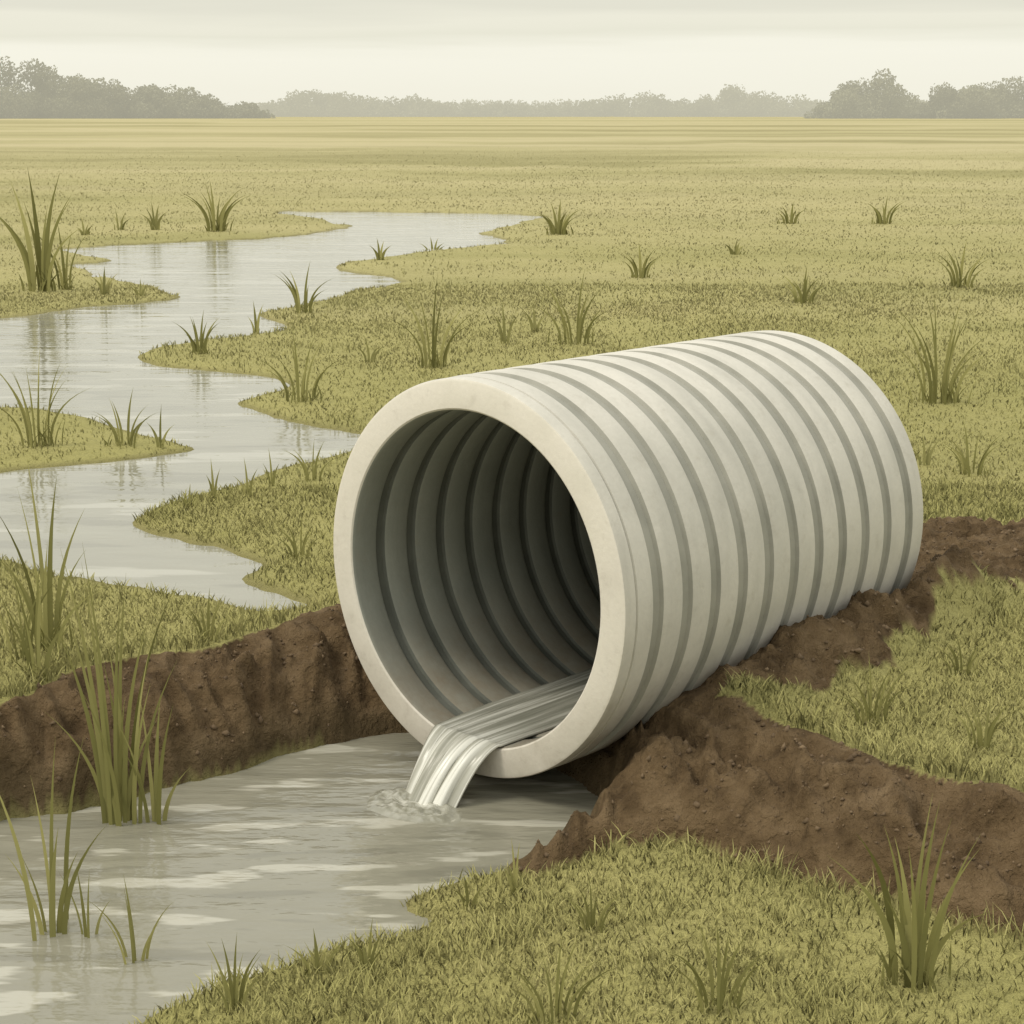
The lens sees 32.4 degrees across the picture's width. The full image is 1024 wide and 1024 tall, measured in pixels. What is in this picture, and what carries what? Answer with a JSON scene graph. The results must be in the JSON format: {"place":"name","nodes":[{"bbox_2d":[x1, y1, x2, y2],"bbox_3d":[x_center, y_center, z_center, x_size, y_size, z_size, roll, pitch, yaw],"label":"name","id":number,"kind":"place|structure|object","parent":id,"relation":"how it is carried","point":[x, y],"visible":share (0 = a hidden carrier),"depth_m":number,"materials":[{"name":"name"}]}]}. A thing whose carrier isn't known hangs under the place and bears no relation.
{"place":"outdoors","nodes":[
{"label":"outdoors","id":0,"kind":"place"},
{"bbox_2d":[0,211,545,610],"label":"marsh stream water","id":1,"kind":"structure","parent":0,"point":[207,418],"depth_m":11.36,"materials":[{"name":"grey liquid"}]},
{"bbox_2d":[0,733,597,1023],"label":"pool water","id":2,"kind":"structure","parent":0,"point":[267,858],"depth_m":4.75,"materials":[{"name":"grey liquid"}]},
{"bbox_2d":[0,738,105,940],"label":"reed tuft","id":3,"kind":"object","parent":2,"relation":"in","point":[64,903],"visible":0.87,"depth_m":4.35,"materials":[{"name":"green plant"}]},
{"bbox_2d":[61,867,109,937],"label":"reed tuft","id":4,"kind":"object","parent":2,"relation":"in","point":[86,928],"visible":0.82,"depth_m":4.35,"materials":[{"name":"green plant"}]},
{"bbox_2d":[45,543,173,824],"bbox_3d":[-1.151,0.518,4.968,0.417,0.886,0.129,2,13,7],"label":"reed tuft","id":5,"kind":"object","parent":2,"relation":"in","point":[103,780],"visible":0.92,"depth_m":5.00,"materials":[{"name":"green plant"}]},
{"bbox_2d":[83,879,172,964],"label":"reed tuft","id":6,"kind":"object","parent":2,"relation":"in","point":[133,946],"visible":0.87,"depth_m":4.22,"materials":[{"name":"green plant"}]},
{"bbox_2d":[82,641,177,825],"bbox_3d":[-1.078,0.654,5.002,0.253,0.606,0.116,0,13,0],"label":"reed tuft","id":7,"kind":"object","parent":2,"relation":"in","point":[115,800],"visible":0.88,"depth_m":5.01,"materials":[{"name":"green plant"}]},
{"bbox_2d":[114,696,184,824],"bbox_3d":[-1.024,0.732,5.024,0.218,0.442,0.039,-2,13,-7],"label":"reed tuft","id":8,"kind":"object","parent":2,"relation":"in","point":[155,794],"visible":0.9,"depth_m":5.04,"materials":[{"name":"green plant"}]},
{"bbox_2d":[366,787,462,825],"bbox_3d":[-0.294,0.858,5.190,0.376,0.026,0.402,0,13,0],"label":"outflow splash","id":9,"kind":"object","parent":2,"relation":"on","point":[396,803],"visible":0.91,"depth_m":5.14,"materials":[{"name":"liquid"}]},
{"bbox_2d":[0,116,1023,1023],"bbox_3d":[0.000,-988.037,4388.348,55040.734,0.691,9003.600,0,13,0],"label":"ground","id":10,"kind":"structure","parent":0,"point":[640,804],"depth_m":8.76,"materials":[{"name":"green plant"}]},
{"bbox_2d":[0,567,56,662],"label":"reed tuft","id":11,"kind":"object","parent":10,"relation":"on","point":[22,652],"visible":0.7,"depth_m":5.55,"materials":[{"name":"green plant"}]},
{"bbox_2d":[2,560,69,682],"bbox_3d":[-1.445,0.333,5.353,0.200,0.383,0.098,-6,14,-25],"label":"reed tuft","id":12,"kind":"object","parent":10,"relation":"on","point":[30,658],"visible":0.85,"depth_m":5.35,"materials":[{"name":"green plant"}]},
{"bbox_2d":[0,167,78,292],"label":"reed tuft","id":13,"kind":"object","parent":10,"relation":"on","point":[44,270],"visible":0.98,"depth_m":17.09,"materials":[{"name":"green plant"}]},
{"bbox_2d":[0,351,92,447],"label":"reed tuft","id":14,"kind":"object","parent":10,"relation":"on","point":[28,427],"visible":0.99,"depth_m":9.13,"materials":[{"name":"green plant"}]},
{"bbox_2d":[0,455,106,652],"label":"reed tuft","id":15,"kind":"object","parent":10,"relation":"on","point":[46,621],"visible":0.7,"depth_m":5.61,"materials":[{"name":"green plant"}]},
{"bbox_2d":[33,227,87,289],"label":"reed tuft","id":16,"kind":"object","parent":10,"relation":"on","point":[64,279],"visible":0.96,"depth_m":17.34,"materials":[{"name":"green plant"}]},
{"bbox_2d":[76,218,91,234],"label":"sedge tuft","id":17,"kind":"object","parent":10,"relation":"on","point":[84,231],"visible":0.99,"depth_m":25.32,"materials":[{"name":"green plant"}]},
{"bbox_2d":[94,267,116,294],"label":"sedge tuft","id":18,"kind":"object","parent":10,"relation":"on","point":[104,288],"visible":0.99,"depth_m":16.96,"materials":[{"name":"green plant"}]},
{"bbox_2d":[114,212,127,229],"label":"sedge tuft","id":19,"kind":"object","parent":10,"relation":"on","point":[122,225],"visible":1,"depth_m":26.43,"materials":[{"name":"green plant"}]},
{"bbox_2d":[93,390,151,447],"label":"reed tuft","id":20,"kind":"object","parent":10,"relation":"on","point":[130,436],"visible":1,"depth_m":9.21,"materials":[{"name":"green plant"}]},
{"bbox_2d":[0,56,274,118],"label":"distant trees","id":21,"kind":"object","parent":10,"relation":"on","point":[73,98],"visible":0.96,"depth_m":859.67,"materials":[{"name":"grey plant"}]},
{"bbox_2d":[130,278,148,295],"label":"sedge tuft","id":22,"kind":"object","parent":10,"relation":"on","point":[141,292],"visible":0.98,"depth_m":16.79,"materials":[{"name":"green plant"}]},
{"bbox_2d":[141,203,166,229],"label":"sedge tuft","id":23,"kind":"object","parent":10,"relation":"on","point":[154,222],"visible":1,"depth_m":26.42,"materials":[{"name":"green plant"}]},
{"bbox_2d":[148,411,170,447],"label":"reed tuft","id":24,"kind":"object","parent":10,"relation":"on","point":[160,441],"visible":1,"depth_m":9.18,"materials":[{"name":"green plant"}]},
{"bbox_2d":[181,488,199,505],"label":"reed tuft","id":25,"kind":"object","parent":10,"relation":"on","point":[189,499],"visible":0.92,"depth_m":7.79,"materials":[{"name":"green plant"}]},
{"bbox_2d":[177,311,219,354],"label":"reed tuft","id":26,"kind":"object","parent":10,"relation":"on","point":[198,348],"visible":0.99,"depth_m":12.70,"materials":[{"name":"green plant"}]},
{"bbox_2d":[171,589,236,641],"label":"reed tuft","id":27,"kind":"object","parent":10,"relation":"on","point":[211,631],"visible":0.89,"depth_m":5.78,"materials":[{"name":"green plant"}]},
{"bbox_2d":[206,463,220,498],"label":"reed tuft","id":28,"kind":"object","parent":10,"relation":"on","point":[213,489],"visible":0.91,"depth_m":7.93,"materials":[{"name":"green plant"}]},
{"bbox_2d":[184,183,245,231],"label":"reed tuft","id":29,"kind":"object","parent":10,"relation":"on","point":[220,225],"visible":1,"depth_m":25.96,"materials":[{"name":"green plant"}]},
{"bbox_2d":[203,936,271,1012],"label":"reed tuft","id":30,"kind":"object","parent":10,"relation":"on","point":[231,991],"visible":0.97,"depth_m":3.87,"materials":[{"name":"green plant"}]},
{"bbox_2d":[225,603,251,631],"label":"sedge tuft","id":31,"kind":"object","parent":10,"relation":"on","point":[241,620],"visible":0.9,"depth_m":5.90,"materials":[{"name":"green plant"}]},
{"bbox_2d":[232,460,256,495],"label":"reed tuft","id":32,"kind":"object","parent":10,"relation":"on","point":[249,490],"visible":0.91,"depth_m":7.97,"materials":[{"name":"green plant"}]},
{"bbox_2d":[248,302,261,334],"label":"reed tuft","id":33,"kind":"object","parent":10,"relation":"on","point":[256,329],"visible":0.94,"depth_m":14.00,"materials":[{"name":"green plant"}]},
{"bbox_2d":[263,453,280,485],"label":"reed tuft","id":34,"kind":"object","parent":10,"relation":"on","point":[272,479],"visible":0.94,"depth_m":8.18,"materials":[{"name":"green plant"}]},
{"bbox_2d":[274,513,318,559],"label":"reed tuft","id":35,"kind":"object","parent":10,"relation":"on","point":[294,547],"visible":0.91,"depth_m":6.89,"materials":[{"name":"green plant"}]},
{"bbox_2d":[258,329,338,403],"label":"reed tuft","id":36,"kind":"object","parent":10,"relation":"on","point":[281,379],"visible":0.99,"depth_m":10.57,"materials":[{"name":"green plant"}]},
{"bbox_2d":[277,260,330,312],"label":"reed tuft","id":37,"kind":"object","parent":10,"relation":"on","point":[295,293],"visible":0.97,"depth_m":15.39,"materials":[{"name":"green plant"}]},
{"bbox_2d":[284,442,331,481],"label":"reed tuft","id":38,"kind":"object","parent":10,"relation":"on","point":[305,469],"visible":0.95,"depth_m":8.29,"materials":[{"name":"green plant"}]},
{"bbox_2d":[287,929,347,976],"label":"reed tuft","id":39,"kind":"object","parent":10,"relation":"on","point":[329,959],"visible":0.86,"depth_m":4.04,"materials":[{"name":"green plant"}]},
{"bbox_2d":[345,919,384,972],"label":"reed tuft","id":40,"kind":"object","parent":10,"relation":"on","point":[363,957],"visible":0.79,"depth_m":4.05,"materials":[{"name":"green plant"}]},
{"bbox_2d":[354,337,386,361],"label":"sedge tuft","id":41,"kind":"object","parent":10,"relation":"on","point":[372,355],"visible":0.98,"depth_m":12.30,"materials":[{"name":"green plant"}]},
{"bbox_2d":[369,240,389,259],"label":"reed tuft","id":42,"kind":"object","parent":10,"relation":"on","point":[379,255],"visible":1,"depth_m":20.94,"materials":[{"name":"green plant"}]},
{"bbox_2d":[423,237,443,248],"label":"reed tuft","id":43,"kind":"object","parent":10,"relation":"on","point":[435,245],"visible":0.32,"depth_m":23.04,"materials":[{"name":"green plant"}]},
{"bbox_2d":[388,274,487,368],"bbox_3d":[-0.485,-1.299,11.941,0.747,0.651,0.248,3,13,14],"label":"reed tuft","id":44,"kind":"object","parent":10,"relation":"on","point":[435,361],"visible":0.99,"depth_m":11.96,"materials":[{"name":"green plant"}]},
{"bbox_2d":[450,876,491,909],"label":"reed tuft","id":45,"kind":"object","parent":10,"relation":"on","point":[474,901],"visible":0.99,"depth_m":4.43,"materials":[{"name":"green plant"}]},
{"bbox_2d":[492,305,518,343],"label":"sedge tuft","id":46,"kind":"object","parent":10,"relation":"on","point":[502,337],"visible":0.99,"depth_m":13.19,"materials":[{"name":"green plant"}]},
{"bbox_2d":[0,517,1023,918],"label":"soil crumbs","id":47,"kind":"object","parent":10,"relation":"on","point":[688,751],"visible":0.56,"depth_m":5.04,"materials":[{"name":"brown soil"}]},
{"bbox_2d":[501,840,530,895],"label":"reed tuft","id":48,"kind":"object","parent":10,"relation":"on","point":[514,879],"visible":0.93,"depth_m":4.47,"materials":[{"name":"green plant"}]},
{"bbox_2d":[524,306,545,331],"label":"sedge tuft","id":49,"kind":"object","parent":10,"relation":"on","point":[532,324],"visible":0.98,"depth_m":14.01,"materials":[{"name":"green plant"}]},
{"bbox_2d":[537,200,580,234],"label":"reed tuft","id":50,"kind":"object","parent":10,"relation":"on","point":[559,227],"visible":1,"depth_m":25.30,"materials":[{"name":"green plant"}]},
{"bbox_2d":[499,932,629,1023],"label":"reed tuft","id":51,"kind":"object","parent":10,"relation":"on","point":[539,1008],"visible":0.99,"depth_m":3.78,"materials":[{"name":"green plant"}]},
{"bbox_2d":[534,270,606,345],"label":"reed tuft","id":52,"kind":"object","parent":10,"relation":"on","point":[579,327],"visible":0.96,"depth_m":13.19,"materials":[{"name":"green plant"}]},
{"bbox_2d":[125,84,1022,116],"bbox_3d":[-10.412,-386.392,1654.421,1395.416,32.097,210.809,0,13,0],"label":"distant trees","id":53,"kind":"object","parent":10,"relation":"on","point":[732,101],"visible":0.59,"depth_m":1608.32,"materials":[{"name":"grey plant"}]},
{"bbox_2d":[560,878,624,932],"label":"reed tuft","id":54,"kind":"object","parent":10,"relation":"on","point":[590,920],"visible":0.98,"depth_m":4.21,"materials":[{"name":"green plant"}]},
{"bbox_2d":[333,330,922,777],"bbox_3d":[0.409,0.075,5.761,1.204,1.204,1.590,12,17,42],"label":"corrugated drainage pipe","id":55,"kind":"object","parent":10,"relation":"on","point":[645,534],"visible":0.88,"depth_m":5.50,"materials":[{"name":"grey plastic"}]},
{"bbox_2d":[406,668,591,807],"bbox_3d":[0.308,0.676,5.785,0.300,0.239,1.707,12,17,42],"label":"pipe water outflow","id":56,"kind":"object","parent":55,"relation":"attached to","point":[456,751],"visible":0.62,"depth_m":5.32,"materials":[{"name":"grey liquid"}]},
{"bbox_2d":[623,246,656,277],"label":"reed tuft","id":57,"kind":"object","parent":10,"relation":"on","point":[643,270],"visible":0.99,"depth_m":18.69,"materials":[{"name":"green plant"}]},
{"bbox_2d":[657,916,782,1019],"bbox_3d":[0.471,0.977,3.810,0.309,0.238,0.140,3,13,14],"label":"reed tuft","id":58,"kind":"object","parent":10,"relation":"on","point":[722,980],"visible":0.98,"depth_m":3.82,"materials":[{"name":"green plant"}]},
{"bbox_2d":[725,241,744,254],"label":"sedge tuft","id":59,"kind":"object","parent":10,"relation":"on","point":[736,251],"visible":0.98,"depth_m":21.73,"materials":[{"name":"green plant"}]},
{"bbox_2d":[777,205,803,223],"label":"reed tuft","id":60,"kind":"object","parent":10,"relation":"on","point":[791,218],"visible":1,"depth_m":27.88,"materials":[{"name":"green plant"}]},
{"bbox_2d":[782,268,824,303],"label":"reed tuft","id":61,"kind":"object","parent":10,"relation":"on","point":[801,299],"visible":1,"depth_m":16.13,"materials":[{"name":"green plant"}]},
{"bbox_2d":[838,651,911,725],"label":"reed tuft","id":62,"kind":"object","parent":10,"relation":"on","point":[868,710],"visible":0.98,"depth_m":5.00,"materials":[{"name":"green plant"}]},
{"bbox_2d":[869,196,905,223],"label":"reed tuft","id":63,"kind":"object","parent":10,"relation":"on","point":[879,220],"visible":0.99,"depth_m":27.88,"materials":[{"name":"green plant"}]},
{"bbox_2d":[827,794,996,992],"bbox_3d":[0.882,0.843,3.909,0.362,0.454,0.176,0,13,0],"label":"reed tuft","id":64,"kind":"object","parent":10,"relation":"on","point":[915,954],"visible":1,"depth_m":3.91,"materials":[{"name":"green plant"}]},
{"bbox_2d":[803,68,1023,118],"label":"distant trees","id":65,"kind":"object","parent":10,"relation":"on","point":[975,101],"visible":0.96,"depth_m":861.21,"materials":[{"name":"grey plant"}]},
{"bbox_2d":[913,435,942,464],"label":"sedge tuft","id":66,"kind":"object","parent":10,"relation":"on","point":[927,458],"visible":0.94,"depth_m":8.68,"materials":[{"name":"green plant"}]},
{"bbox_2d":[883,299,996,404],"bbox_3d":[2.535,-0.983,10.477,0.762,0.681,0.333,0,13,0],"label":"reed tuft","id":67,"kind":"object","parent":10,"relation":"on","point":[945,396],"visible":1,"depth_m":10.49,"materials":[{"name":"green plant"}]},
{"bbox_2d":[932,241,993,287],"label":"reed tuft","id":68,"kind":"object","parent":10,"relation":"on","point":[957,280],"visible":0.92,"depth_m":17.66,"materials":[{"name":"green plant"}]},
{"bbox_2d":[936,633,995,677],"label":"reed tuft","id":69,"kind":"object","parent":10,"relation":"on","point":[970,662],"visible":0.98,"depth_m":5.42,"materials":[{"name":"green plant"}]},
{"bbox_2d":[939,420,1002,476],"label":"reed tuft","id":70,"kind":"object","parent":10,"relation":"on","point":[964,463],"visible":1,"depth_m":8.46,"materials":[{"name":"green plant"}]},
{"bbox_2d":[944,698,1017,752],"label":"reed tuft","id":71,"kind":"object","parent":10,"relation":"on","point":[989,731],"visible":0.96,"depth_m":4.80,"materials":[{"name":"green plant"}]},
{"bbox_2d":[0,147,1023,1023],"bbox_3d":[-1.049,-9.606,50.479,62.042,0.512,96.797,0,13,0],"label":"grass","id":72,"kind":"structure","parent":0,"point":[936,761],"depth_m":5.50,"materials":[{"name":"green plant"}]},
{"bbox_2d":[0,0,1023,110],"label":"sky","id":73,"kind":"structure","parent":0,"point":[232,51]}
]}

